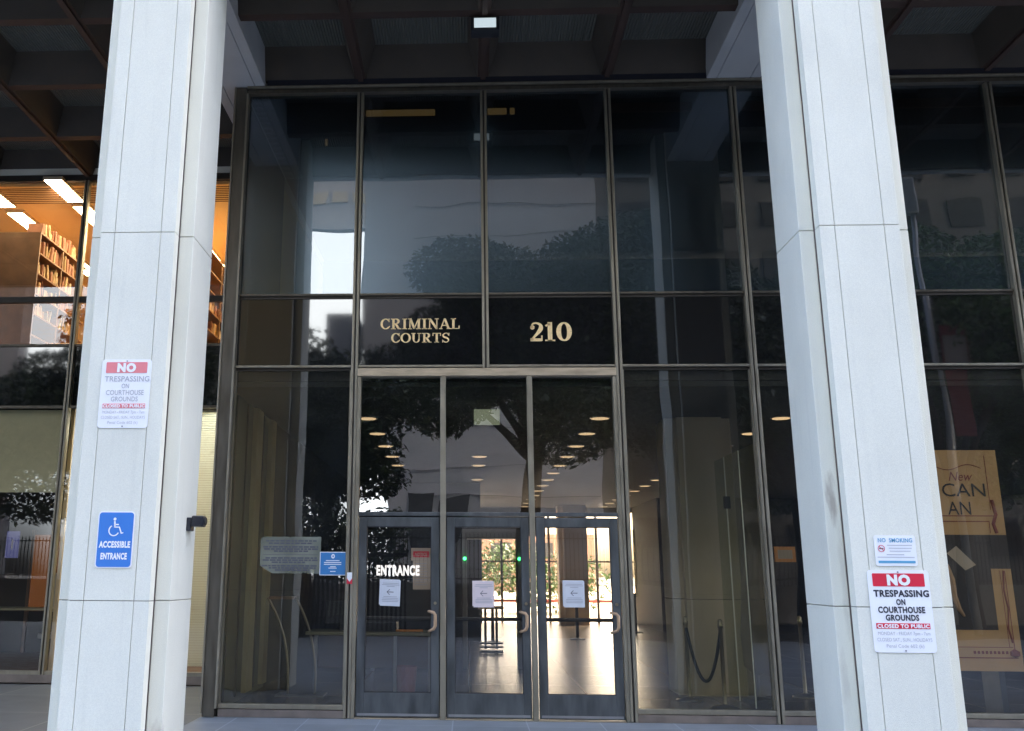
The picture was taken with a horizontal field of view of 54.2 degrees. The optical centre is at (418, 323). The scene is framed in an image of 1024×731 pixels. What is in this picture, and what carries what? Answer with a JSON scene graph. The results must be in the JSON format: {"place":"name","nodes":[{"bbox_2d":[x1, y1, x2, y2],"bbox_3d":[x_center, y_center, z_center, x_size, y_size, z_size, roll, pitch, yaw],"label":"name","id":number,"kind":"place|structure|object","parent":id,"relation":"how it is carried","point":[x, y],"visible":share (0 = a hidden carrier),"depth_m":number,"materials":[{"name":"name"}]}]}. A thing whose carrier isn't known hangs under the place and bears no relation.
{"place":"outdoors","nodes":[
{"label":"outdoors","id":0,"kind":"place"},
{"bbox_2d":[37,573,56,638],"bbox_3d":[-5.720,4.726,15.839,0.490,1.450,0.450,0,-14,3],"label":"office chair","id":1,"kind":"object","parent":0,"point":[39,635],"visible":0.08,"depth_m":15.83,"materials":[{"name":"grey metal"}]},
{"bbox_2d":[0,652,201,685],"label":"office floor","id":2,"kind":"structure","parent":0,"point":[19,661],"depth_m":16.50,"materials":[{"name":"grey wood"}]},
{"bbox_2d":[0,607,53,610],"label":"office desk","id":3,"kind":"object","parent":2,"relation":"on","point":[25,608],"visible":0.17,"depth_m":14.96,"materials":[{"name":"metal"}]},
{"bbox_2d":[0,441,68,652],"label":"office walls","id":4,"kind":"structure","parent":2,"relation":"on","point":[25,513],"depth_m":19.00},
{"bbox_2d":[5,531,20,557],"bbox_3d":[-6.249,3.407,15.302,0.200,0.400,0.025,0,-14,3],"label":"hanging sign","id":5,"kind":"object","parent":4,"relation":"hanging from","point":[12,544],"visible":1,"depth_m":15.29,"materials":[{"name":"purple"}]},
{"bbox_2d":[20,529,59,652],"bbox_3d":[-7.101,5.051,18.805,0.620,2.250,0.060,0,-14,3],"label":"lit doorway","id":6,"kind":"structure","parent":4,"relation":"attached to","point":[37,571],"depth_m":18.87,"materials":[{"name":"brown wood"}]},
{"bbox_2d":[0,409,216,440],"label":"office ceiling","id":7,"kind":"structure","parent":4,"relation":"on","point":[71,414],"depth_m":15.72,"materials":[{"name":"tile"}]},
{"bbox_2d":[187,410,216,665],"bbox_3d":[-2.866,2.977,13.995,1.350,3.520,0.060,0,-14,3],"label":"venetian blind","id":8,"kind":"object","parent":4,"relation":"attached to","point":[198,601],"depth_m":13.96,"materials":[{"name":"beige"}]},
{"bbox_2d":[48,409,214,669],"bbox_3d":[-3.546,3.618,16.500,2.900,3.950,4.900,0,-14,3],"label":"office partition","id":9,"kind":"object","parent":2,"relation":"on","point":[61,549],"visible":0.04,"depth_m":14.33,"materials":[{"name":"beige"}]},
{"bbox_2d":[396,629,422,631],"bbox_3d":[-0.110,3.837,12.400,0.340,0.028,0.028,0,-14,3],"label":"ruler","id":10,"kind":"object","parent":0,"point":[399,630],"visible":1,"depth_m":12.39,"materials":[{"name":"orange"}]},
{"bbox_2d":[482,534,595,590],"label":"building","id":11,"kind":"structure","parent":0,"point":[590,546],"depth_m":96.17,"materials":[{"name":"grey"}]},
{"bbox_2d":[491,542,511,557],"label":"window","id":12,"kind":"structure","parent":11,"relation":"in","point":[492,546],"depth_m":96.38,"materials":[{"name":"grey"}]},
{"bbox_2d":[545,543,552,558],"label":"window","id":13,"kind":"structure","parent":11,"relation":"in","point":[551,544],"depth_m":96.08,"materials":[{"name":"grey"}]},
{"bbox_2d":[482,586,634,623],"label":"plaza","id":14,"kind":"structure","parent":0,"point":[509,609],"depth_m":45.72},
{"bbox_2d":[482,539,610,612],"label":"hedge","id":15,"kind":"object","parent":14,"relation":"on","point":[496,577],"visible":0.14,"depth_m":40.27,"materials":[{"name":"green plant"}]},
{"bbox_2d":[545,513,633,577],"label":"sky","id":16,"kind":"structure","parent":0,"point":[602,533],"materials":[{"name":"white"}]},
{"bbox_2d":[183,716,1023,730],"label":"pavement","id":17,"kind":"structure","parent":0,"point":[214,723],"depth_m":10.04,"materials":[{"name":"grey concrete"}]},
{"bbox_2d":[0,684,201,730],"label":"pavement inlay","id":18,"kind":"object","parent":17,"relation":"on","point":[24,707],"depth_m":11.22,"materials":[{"name":"grey concrete"}]},
{"bbox_2d":[0,166,229,684],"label":"recessed window wall","id":19,"kind":"structure","parent":17,"relation":"on","point":[39,376],"depth_m":14.52,"materials":[{"name":"metal"}]},
{"bbox_2d":[0,410,62,491],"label":"roller shade","id":20,"kind":"object","parent":19,"relation":"attached to","point":[29,446],"depth_m":14.40,"materials":[{"name":"fabric"}]},
{"bbox_2d":[0,186,228,203],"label":"raised blind","id":21,"kind":"object","parent":19,"relation":"attached to","point":[70,192],"depth_m":15.41,"materials":[{"name":"brown wood"}]},
{"bbox_2d":[47,0,226,730],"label":"stone column","id":22,"kind":"structure","parent":17,"relation":"on","point":[121,651],"depth_m":8.28,"materials":[{"name":"beige stone"}]},
{"bbox_2d":[95,511,134,567],"bbox_3d":[-2.390,1.704,7.832,0.294,0.438,0.006,0,-14,3],"label":"accessible entrance sign","id":23,"kind":"object","parent":22,"relation":"attached to","point":[115,539],"visible":1,"depth_m":7.83,"materials":[{"name":"blue metal"}]},
{"bbox_2d":[97,359,151,427],"bbox_3d":[-2.397,0.573,8.116,0.412,0.567,0.009,0,-14,3],"label":"no trespassing sign","id":24,"kind":"object","parent":22,"relation":"attached to","point":[124,394],"visible":1,"depth_m":8.12,"materials":[{"name":"white"}]},
{"bbox_2d":[186,516,206,530],"bbox_3d":[-1.855,1.679,8.334,0.155,0.125,0.120,0,-14,3],"label":"security camera","id":25,"kind":"object","parent":22,"relation":"attached to","point":[195,521],"visible":1,"depth_m":8.28,"materials":[{"name":"grey plastic"}]},
{"bbox_2d":[221,0,266,122],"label":"stone beam","id":26,"kind":"structure","parent":22,"relation":"attached to","point":[244,58],"depth_m":11.73,"materials":[{"name":"white stone"}]},
{"bbox_2d":[199,73,1023,727],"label":"glazed entrance wall","id":27,"kind":"structure","parent":17,"relation":"on","point":[615,229],"depth_m":11.59,"materials":[{"name":"glass"}]},
{"bbox_2d":[262,537,320,570],"bbox_3d":[-1.406,2.547,10.924,0.670,0.392,0.003,0,-14,3],"label":"translucent plaque","id":28,"kind":"object","parent":27,"relation":"attached to","point":[305,551],"visible":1,"depth_m":10.93,"materials":[{"name":"grey"}]},
{"bbox_2d":[319,552,345,574],"bbox_3d":[-0.933,2.630,10.875,0.295,0.250,0.008,0,-14,3],"label":"blue notice","id":29,"kind":"object","parent":27,"relation":"attached to","point":[332,563],"visible":1,"depth_m":10.87,"materials":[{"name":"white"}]},
{"bbox_2d":[347,572,351,583],"bbox_3d":[-0.746,2.764,10.781,0.060,0.120,0.006,0,-14,3],"label":"arrow sticker","id":30,"kind":"object","parent":27,"relation":"attached to","point":[349,577],"visible":1,"depth_m":10.78,"materials":[{"name":"white"}]},
{"bbox_2d":[379,579,400,605],"bbox_3d":[-0.308,2.918,10.767,0.227,0.278,0.005,1,-14,3],"label":"taped paper","id":31,"kind":"object","parent":27,"relation":"attached to","point":[389,592],"visible":1,"depth_m":10.77,"materials":[{"name":"grey paper"}]},
{"bbox_2d":[355,517,439,717],"bbox_3d":[-0.216,3.141,10.706,0.886,2.066,0.203,0,-14,3],"label":"door","id":32,"kind":"structure","parent":27,"relation":"in","point":[367,703],"depth_m":10.61,"materials":[{"name":"paint"}]},
{"bbox_2d":[376,565,419,575],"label":"entrance letters","id":33,"kind":"object","parent":27,"relation":"attached to","point":[400,570],"visible":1,"depth_m":10.84,"materials":[{"name":"white plastic"}]},
{"bbox_2d":[411,548,430,589],"bbox_3d":[0.030,2.678,10.848,0.220,0.440,0.012,0,-14,3],"label":"notice sheet","id":34,"kind":"object","parent":27,"relation":"attached to","point":[421,557],"visible":1,"depth_m":10.85,"materials":[{"name":"beige paper"}]},
{"bbox_2d":[472,581,493,606],"bbox_3d":[0.700,2.920,10.716,0.233,0.276,0.005,0,-14,3],"label":"taped paper","id":35,"kind":"object","parent":27,"relation":"attached to","point":[482,593],"visible":1,"depth_m":10.71,"materials":[{"name":"grey paper"}]},
{"bbox_2d":[446,517,532,718],"bbox_3d":[0.752,3.136,10.659,0.898,2.066,0.203,0,-14,3],"label":"door","id":36,"kind":"structure","parent":27,"relation":"in","point":[459,705],"depth_m":10.57,"materials":[{"name":"paint"}]},
{"bbox_2d":[562,580,584,607],"bbox_3d":[1.669,2.905,10.671,0.232,0.281,0.005,0,-14,3],"label":"taped paper","id":37,"kind":"object","parent":27,"relation":"attached to","point":[573,593],"visible":1,"depth_m":10.67,"materials":[{"name":"grey paper"}]},
{"bbox_2d":[535,518,625,719],"bbox_3d":[1.720,3.130,10.612,0.886,2.066,0.203,0,-14,3],"label":"door","id":38,"kind":"structure","parent":27,"relation":"in","point":[552,706],"depth_m":10.52,"materials":[{"name":"paint"}]},
{"bbox_2d":[755,0,967,730],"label":"stone column","id":39,"kind":"structure","parent":17,"relation":"on","point":[864,460],"depth_m":8.01,"materials":[{"name":"beige stone"}]},
{"bbox_2d":[706,0,760,77],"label":"stone beam","id":40,"kind":"structure","parent":39,"relation":"attached to","point":[732,46],"depth_m":11.38,"materials":[{"name":"white stone"}]},
{"bbox_2d":[873,535,917,565],"bbox_3d":[3.614,1.722,7.527,0.306,0.225,0.005,0,-14,3],"label":"no smoking sign","id":41,"kind":"object","parent":39,"relation":"attached to","point":[891,550],"visible":1,"depth_m":7.53,"materials":[{"name":"white plastic"}]},
{"bbox_2d":[867,570,936,652],"bbox_3d":[3.608,2.148,7.418,0.452,0.592,0.009,0,-14,3],"label":"no trespassing sign","id":42,"kind":"object","parent":39,"relation":"attached to","point":[902,619],"visible":1,"depth_m":7.42,"materials":[{"name":"white"}]},
{"bbox_2d":[599,578,634,585],"bbox_3d":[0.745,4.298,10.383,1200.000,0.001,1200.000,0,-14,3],"label":"ground","id":43,"kind":"structure","parent":0,"point":[608,581],"depth_m":217.59,"materials":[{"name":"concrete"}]},
{"bbox_2d":[216,623,1023,718],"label":"floor","id":44,"kind":"structure","parent":0,"point":[586,666],"depth_m":14.94,"materials":[{"name":"stone"}]},
{"bbox_2d":[217,394,276,711],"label":"side return wall","id":45,"kind":"structure","parent":44,"relation":"on","point":[244,671],"depth_m":12.34,"materials":[{"name":"brown metal"}]},
{"bbox_2d":[267,596,326,696],"bbox_3d":[-1.542,4.055,12.520,0.773,1.184,0.400,0,-14,3],"label":"information kiosk","id":46,"kind":"object","parent":44,"relation":"on","point":[289,612],"visible":1,"depth_m":12.46,"materials":[{"name":"silver metal"}]},
{"bbox_2d":[305,629,429,691],"bbox_3d":[-0.583,4.303,12.616,1.630,0.765,0.700,0,-14,3],"label":"reception desk","id":47,"kind":"object","parent":44,"relation":"on","point":[393,650],"visible":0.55,"depth_m":12.77,"materials":[{"name":"brown wood"}]},
{"bbox_2d":[325,601,343,629],"bbox_3d":[-0.978,3.762,12.798,0.430,0.363,0.050,0,-14,3],"label":"monitor","id":48,"kind":"object","parent":47,"relation":"on","point":[334,611],"visible":0.56,"depth_m":12.79,"materials":[{"name":"black plastic"}]},
{"bbox_2d":[366,621,398,631],"bbox_3d":[-0.515,3.875,12.721,0.500,0.113,0.400,0,-14,3],"label":"grey tray","id":49,"kind":"object","parent":47,"relation":"on","point":[388,626],"visible":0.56,"depth_m":12.53,"materials":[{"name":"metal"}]},
{"bbox_2d":[366,578,446,670],"bbox_3d":[-0.143,5.142,17.236,1.350,1.400,3.600,0,-14,3],"label":"baggage scanner","id":50,"kind":"object","parent":44,"relation":"on","point":[414,602],"visible":0.29,"depth_m":16.43,"materials":[{"name":"metal"}]},
{"bbox_2d":[397,665,416,691],"bbox_3d":[-0.155,4.477,12.448,0.280,0.350,0.280,0,-14,3],"label":"waste bin","id":51,"kind":"object","parent":44,"relation":"on","point":[406,678],"visible":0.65,"depth_m":12.35,"materials":[{"name":"grey"}]},
{"bbox_2d":[478,606,503,652],"bbox_3d":[1.432,6.018,19.569,0.500,0.860,0.500,0,-14,3],"label":"pedestal table","id":52,"kind":"object","parent":44,"relation":"on","point":[485,642],"visible":0.96,"depth_m":19.44,"materials":[{"name":"metal"}]},
{"bbox_2d":[462,529,521,668],"bbox_3d":[1.223,4.545,16.468,0.980,2.200,0.545,0,-14,3],"label":"metal detector","id":53,"kind":"object","parent":44,"relation":"on","point":[506,534],"visible":0.87,"depth_m":16.38,"materials":[{"name":"grey metal"}]},
{"bbox_2d":[487,609,500,641],"bbox_3d":[1.671,6.641,22.342,0.360,1.010,0.360,0,-14,3],"label":"barrier post","id":54,"kind":"object","parent":44,"relation":"on","point":[492,629],"visible":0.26,"depth_m":22.25,"materials":[{"name":"black plastic"}]},
{"bbox_2d":[480,507,633,623],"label":"glass wall","id":55,"kind":"structure","parent":44,"relation":"on","point":[553,510],"depth_m":31.54,"materials":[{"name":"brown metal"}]},
{"bbox_2d":[556,505,589,624],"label":"lobby column","id":56,"kind":"structure","parent":44,"relation":"on","point":[572,559],"depth_m":30.34,"materials":[{"name":"stone"}]},
{"bbox_2d":[570,607,584,639],"bbox_3d":[3.752,6.948,23.503,0.360,1.010,0.360,0,-14,3],"label":"barrier post","id":57,"kind":"object","parent":44,"relation":"on","point":[577,625],"visible":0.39,"depth_m":23.41,"materials":[{"name":"black plastic"}]},
{"bbox_2d":[263,425,1023,685],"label":"lobby walls","id":58,"kind":"structure","parent":44,"relation":"on","point":[310,493],"depth_m":23.15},
{"bbox_2d":[632,530,636,595],"bbox_3d":[7.047,7.464,30.972,1.850,2.000,0.080,0,-14,3],"label":"vertical blind","id":59,"kind":"object","parent":58,"relation":"hanging from","point":[634,558],"visible":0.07,"depth_m":30.95,"materials":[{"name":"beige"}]},
{"bbox_2d":[774,547,795,561],"bbox_3d":[4.650,2.930,12.605,0.260,0.190,0.025,0,-14,3],"label":"orange notice","id":60,"kind":"object","parent":58,"relation":"attached to","point":[784,554],"visible":1,"depth_m":12.59,"materials":[{"name":"orange paper"}]},
{"bbox_2d":[676,616,702,701],"bbox_3d":[3.306,4.114,12.211,0.320,0.985,0.320,0,-14,3],"label":"rope post","id":61,"kind":"object","parent":44,"relation":"on","point":[689,698],"visible":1,"depth_m":12.15,"materials":[{"name":"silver metal"}]},
{"bbox_2d":[684,625,719,682],"bbox_3d":[3.414,3.943,11.872,0.046,0.668,0.809,4,-15,-15],"label":"velvet rope","id":62,"kind":"object","parent":61,"relation":"hanging from","point":[695,662],"visible":1,"depth_m":11.86,"materials":[{"name":"black fabric"}]},
{"bbox_2d":[656,417,748,696],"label":"lobby column","id":63,"kind":"structure","parent":44,"relation":"on","point":[692,452],"depth_m":13.05,"materials":[{"name":"stone"}]},
{"bbox_2d":[711,619,739,709],"bbox_3d":[3.520,3.934,11.492,0.320,0.985,0.320,0,-14,3],"label":"rope post","id":64,"kind":"object","parent":44,"relation":"on","point":[724,705],"visible":0.97,"depth_m":11.45,"materials":[{"name":"silver metal"}]},
{"bbox_2d":[723,450,756,708],"bbox_3d":[3.876,3.023,11.909,0.080,2.940,1.962,0,-14,3],"label":"glass partition","id":65,"kind":"object","parent":44,"relation":"on","point":[726,502],"visible":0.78,"depth_m":12.05,"materials":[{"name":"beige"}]},
{"bbox_2d":[740,525,772,702],"bbox_3d":[4.161,3.580,12.354,0.400,2.099,0.400,0,-14,3],"label":"folded parasol","id":66,"kind":"object","parent":44,"relation":"on","point":[759,637],"visible":0.89,"depth_m":12.23,"materials":[{"name":"black fabric"}]},
{"bbox_2d":[792,616,814,698],"bbox_3d":[4.878,4.227,12.620,0.320,0.985,0.320,0,-14,3],"label":"rope post","id":67,"kind":"object","parent":44,"relation":"on","point":[804,695],"visible":0.94,"depth_m":12.57,"materials":[{"name":"silver metal"}]},
{"bbox_2d":[934,450,1023,712],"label":"exhibition poster","id":68,"kind":"object","parent":44,"relation":"on","point":[984,609],"visible":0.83,"depth_m":10.83,"materials":[{"name":"brown paper"}]},
{"bbox_2d":[237,369,1021,381],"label":"spandrel wall","id":69,"kind":"structure","parent":0,"point":[668,375],"depth_m":11.29,"materials":[{"name":"black metal"}]},
{"bbox_2d":[237,380,1023,507],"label":"ceiling","id":70,"kind":"structure","parent":0,"point":[313,417],"depth_m":14.54,"materials":[{"name":"tile"}]},
{"bbox_2d":[361,416,377,419],"bbox_3d":[-0.695,1.306,13.636,0.280,0.018,0.280,0,-14,3],"label":"downlight","id":71,"kind":"object","parent":70,"relation":"attached to","point":[368,418],"visible":0.75,"depth_m":13.58,"materials":[{"name":"grey metal"}]},
{"bbox_2d":[368,432,386,434],"bbox_3d":[-0.621,1.677,15.108,0.280,0.018,0.280,0,-14,3],"label":"downlight","id":72,"kind":"object","parent":70,"relation":"attached to","point":[377,433],"visible":1,"depth_m":15.04,"materials":[{"name":"grey metal"}]},
{"bbox_2d":[377,444,393,446],"bbox_3d":[-0.547,2.048,16.580,0.280,0.018,0.280,0,-14,3],"label":"downlight","id":73,"kind":"object","parent":70,"relation":"attached to","point":[384,445],"visible":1,"depth_m":16.50,"materials":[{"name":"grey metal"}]},
{"bbox_2d":[474,407,499,424],"bbox_3d":[0.877,1.189,12.719,0.330,0.224,0.020,0,-14,3],"label":"hanging panel sign","id":74,"kind":"object","parent":70,"relation":"hanging from","point":[486,416],"visible":1,"depth_m":12.71,"materials":[{"name":"green metal"}]},
{"bbox_2d":[559,455,574,457],"bbox_3d":[2.683,2.402,17.898,0.280,0.018,0.280,0,-14,3],"label":"downlight","id":75,"kind":"object","parent":70,"relation":"attached to","point":[567,456],"visible":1,"depth_m":17.81,"materials":[{"name":"grey metal"}]},
{"bbox_2d":[577,432,595,434],"bbox_3d":[2.535,1.660,14.954,0.280,0.018,0.280,0,-14,3],"label":"downlight","id":76,"kind":"object","parent":70,"relation":"attached to","point":[586,433],"visible":1,"depth_m":14.88,"materials":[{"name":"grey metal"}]},
{"bbox_2d":[589,416,609,419],"bbox_3d":[2.461,1.288,13.482,0.280,0.018,0.280,0,-14,3],"label":"downlight","id":77,"kind":"object","parent":70,"relation":"attached to","point":[599,418],"visible":1,"depth_m":13.44,"materials":[{"name":"grey metal"}]},
{"bbox_2d":[770,416,790,419],"bbox_3d":[4.878,1.275,13.364,0.280,0.018,0.280,0,-14,3],"label":"downlight","id":78,"kind":"object","parent":70,"relation":"attached to","point":[780,417],"visible":0.94,"depth_m":13.34,"materials":[{"name":"grey metal"}]},
{"bbox_2d":[634,593,642,632],"bbox_3d":[5.745,7.670,26.319,0.360,1.010,0.360,0,-14,3],"label":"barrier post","id":79,"kind":"object","parent":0,"point":[636,630],"visible":0.59,"depth_m":26.27,"materials":[{"name":"black metal"}]},
{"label":"library floor","id":80,"kind":"structure","parent":0,"visible":0},
{"bbox_2d":[0,232,87,343],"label":"bookcase","id":81,"kind":"object","parent":80,"relation":"on","point":[21,256],"visible":0.57,"depth_m":15.62,"materials":[{"name":"brown wood"}]},
{"bbox_2d":[27,223,45,232],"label":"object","id":82,"kind":"object","parent":81,"relation":"on","point":[40,227],"visible":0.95,"depth_m":15.86,"materials":[{"name":"orange cardboard"}]},
{"bbox_2d":[36,282,40,293],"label":"file folder","id":83,"kind":"object","parent":81,"relation":"on","point":[38,287],"visible":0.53,"depth_m":15.67,"materials":[{"name":"beige paper"}]},
{"bbox_2d":[40,264,43,274],"bbox_3d":[-6.108,-0.833,15.871,0.244,0.210,0.042,-1,-14,5],"label":"book","id":84,"kind":"object","parent":81,"relation":"on","point":[41,269],"visible":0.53,"depth_m":15.85,"materials":[{"name":"brown paper"}]},
{"bbox_2d":[40,242,44,254],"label":"file folder","id":85,"kind":"object","parent":81,"relation":"on","point":[42,250],"visible":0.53,"depth_m":15.84,"materials":[{"name":"brown paper"}]},
{"bbox_2d":[44,265,48,279],"bbox_3d":[-6.091,-0.808,16.052,0.244,0.258,0.053,-1,-1,7],"label":"file folder","id":86,"kind":"object","parent":81,"relation":"on","point":[46,271],"visible":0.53,"depth_m":16.02,"materials":[{"name":"paper"}]},
{"bbox_2d":[47,225,50,238],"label":"file folder","id":87,"kind":"object","parent":81,"relation":"on","point":[49,231],"visible":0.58,"depth_m":16.08,"materials":[{"name":"yellow paper"}]},
{"bbox_2d":[48,246,53,260],"bbox_3d":[-6.073,-1.119,16.182,0.244,0.259,0.072,0,-22,1],"label":"file folder","id":88,"kind":"object","parent":81,"relation":"on","point":[51,253],"visible":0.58,"depth_m":16.18,"materials":[{"name":"orange paper"}]},
{"bbox_2d":[50,317,58,326],"bbox_3d":[-6.090,0.003,16.461,0.244,0.206,0.041,1,-30,-2],"label":"file folder","id":89,"kind":"object","parent":81,"relation":"on","point":[52,320],"visible":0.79,"depth_m":16.47,"materials":[{"name":"white paper"}]},
{"bbox_2d":[55,317,63,329],"bbox_3d":[-6.063,0.025,16.645,0.244,0.245,0.050,-1,-15,4],"label":"file folder","id":90,"kind":"object","parent":81,"relation":"on","point":[62,325],"visible":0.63,"depth_m":16.63,"materials":[{"name":"paper"}]},
{"bbox_2d":[57,276,64,288],"bbox_3d":[-6.061,-0.661,16.654,0.244,0.268,0.035,-2,-29,8],"label":"file folder","id":91,"kind":"object","parent":81,"relation":"on","point":[62,281],"visible":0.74,"depth_m":16.64,"materials":[{"name":"orange paper"}]},
{"bbox_2d":[60,256,65,270],"bbox_3d":[-6.045,-0.997,16.704,0.244,0.276,0.028,0,-9,1],"label":"file folder","id":92,"kind":"object","parent":81,"relation":"on","point":[64,264],"visible":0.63,"depth_m":16.70,"materials":[{"name":"paper"}]},
{"bbox_2d":[61,237,65,250],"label":"file folder","id":93,"kind":"object","parent":81,"relation":"on","point":[63,244],"visible":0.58,"depth_m":16.66,"materials":[{"name":"orange paper"}]},
{"bbox_2d":[63,277,67,291],"bbox_3d":[-6.047,-0.642,16.763,0.244,0.277,0.061,-1,-16,6],"label":"file folder","id":94,"kind":"object","parent":81,"relation":"on","point":[65,284],"visible":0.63,"depth_m":16.74,"materials":[{"name":"paper"}]},
{"bbox_2d":[66,259,68,273],"bbox_3d":[-6.040,-0.959,16.805,0.244,0.254,0.075,0,-7,3],"label":"book","id":95,"kind":"object","parent":81,"relation":"on","point":[67,265],"visible":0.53,"depth_m":16.78,"materials":[{"name":"orange paper"}]},
{"bbox_2d":[66,240,71,253],"bbox_3d":[-6.063,-1.274,16.964,0.244,0.281,0.074,-1,-15,5],"label":"file folder","id":96,"kind":"object","parent":81,"relation":"on","point":[69,246],"visible":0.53,"depth_m":16.94,"materials":[{"name":"orange paper"}]},
{"bbox_2d":[49,314,84,343],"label":"library walls","id":97,"kind":"structure","parent":80,"relation":"on","point":[81,329],"depth_m":23.11,"materials":[{"name":"brown"}]},
{"bbox_2d":[0,181,229,313],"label":"library ceiling","id":98,"kind":"structure","parent":97,"relation":"on","point":[63,220],"depth_m":16.92,"materials":[{"name":"orange"}]},
{"bbox_2d":[0,193,16,206],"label":"ceiling light","id":99,"kind":"object","parent":98,"relation":"attached to","point":[8,205],"visible":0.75,"depth_m":16.15,"materials":[{"name":"beige plastic"}]},
{"bbox_2d":[6,210,38,228],"bbox_3d":[-6.694,-1.738,17.027,0.300,0.056,1.000,0,-14,3],"label":"ceiling light","id":100,"kind":"object","parent":98,"relation":"attached to","point":[23,218],"visible":0.61,"depth_m":16.74,"materials":[{"name":"beige plastic"}]},
{"bbox_2d":[43,176,82,200],"bbox_3d":[-5.543,-2.087,15.612,0.300,0.056,1.000,0,-14,3],"label":"ceiling light","id":101,"kind":"object","parent":98,"relation":"attached to","point":[55,181],"visible":0.61,"depth_m":15.34,"materials":[{"name":"beige plastic"}]},
{"bbox_2d":[76,258,89,275],"bbox_3d":[-6.567,-1.103,19.545,0.300,0.056,1.000,0,-14,3],"label":"ceiling light","id":102,"kind":"object","parent":98,"relation":"attached to","point":[87,266],"visible":0.18,"depth_m":19.47,"materials":[{"name":"beige plastic"}]},
{"bbox_2d":[72,204,94,225],"bbox_3d":[-5.487,-1.806,16.726,0.300,0.056,1.000,0,-14,3],"label":"ceiling light","id":103,"kind":"object","parent":98,"relation":"attached to","point":[77,208],"visible":0.39,"depth_m":16.43,"materials":[{"name":"beige plastic"}]},
{"bbox_2d":[207,251,224,342],"bbox_3d":[-3.762,0.059,17.511,0.750,2.005,2.700,0,-14,3],"label":"bookcase","id":104,"kind":"object","parent":80,"relation":"on","point":[217,277],"visible":0.06,"depth_m":17.13,"materials":[{"name":"brown wood"}]},
{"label":"roof slab","id":105,"kind":"structure","parent":0,"visible":0},
{"bbox_2d":[0,0,1023,176],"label":"soffit","id":106,"kind":"structure","parent":105,"relation":"attached to","point":[54,56],"depth_m":11.94,"materials":[{"name":"grey"}]},
{"bbox_2d":[471,16,499,37],"bbox_3d":[0.724,-3.231,10.806,0.310,0.190,0.200,0,-14,3],"label":"floodlight","id":107,"kind":"object","parent":106,"relation":"attached to","point":[485,27],"visible":1,"depth_m":10.71,"materials":[{"name":"metal"}]},
{"bbox_2d":[267,67,1023,85],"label":"soffit edge band","id":108,"kind":"object","parent":106,"relation":"attached to","point":[601,77],"visible":0.33,"depth_m":12.10,"materials":[{"name":"black metal"}]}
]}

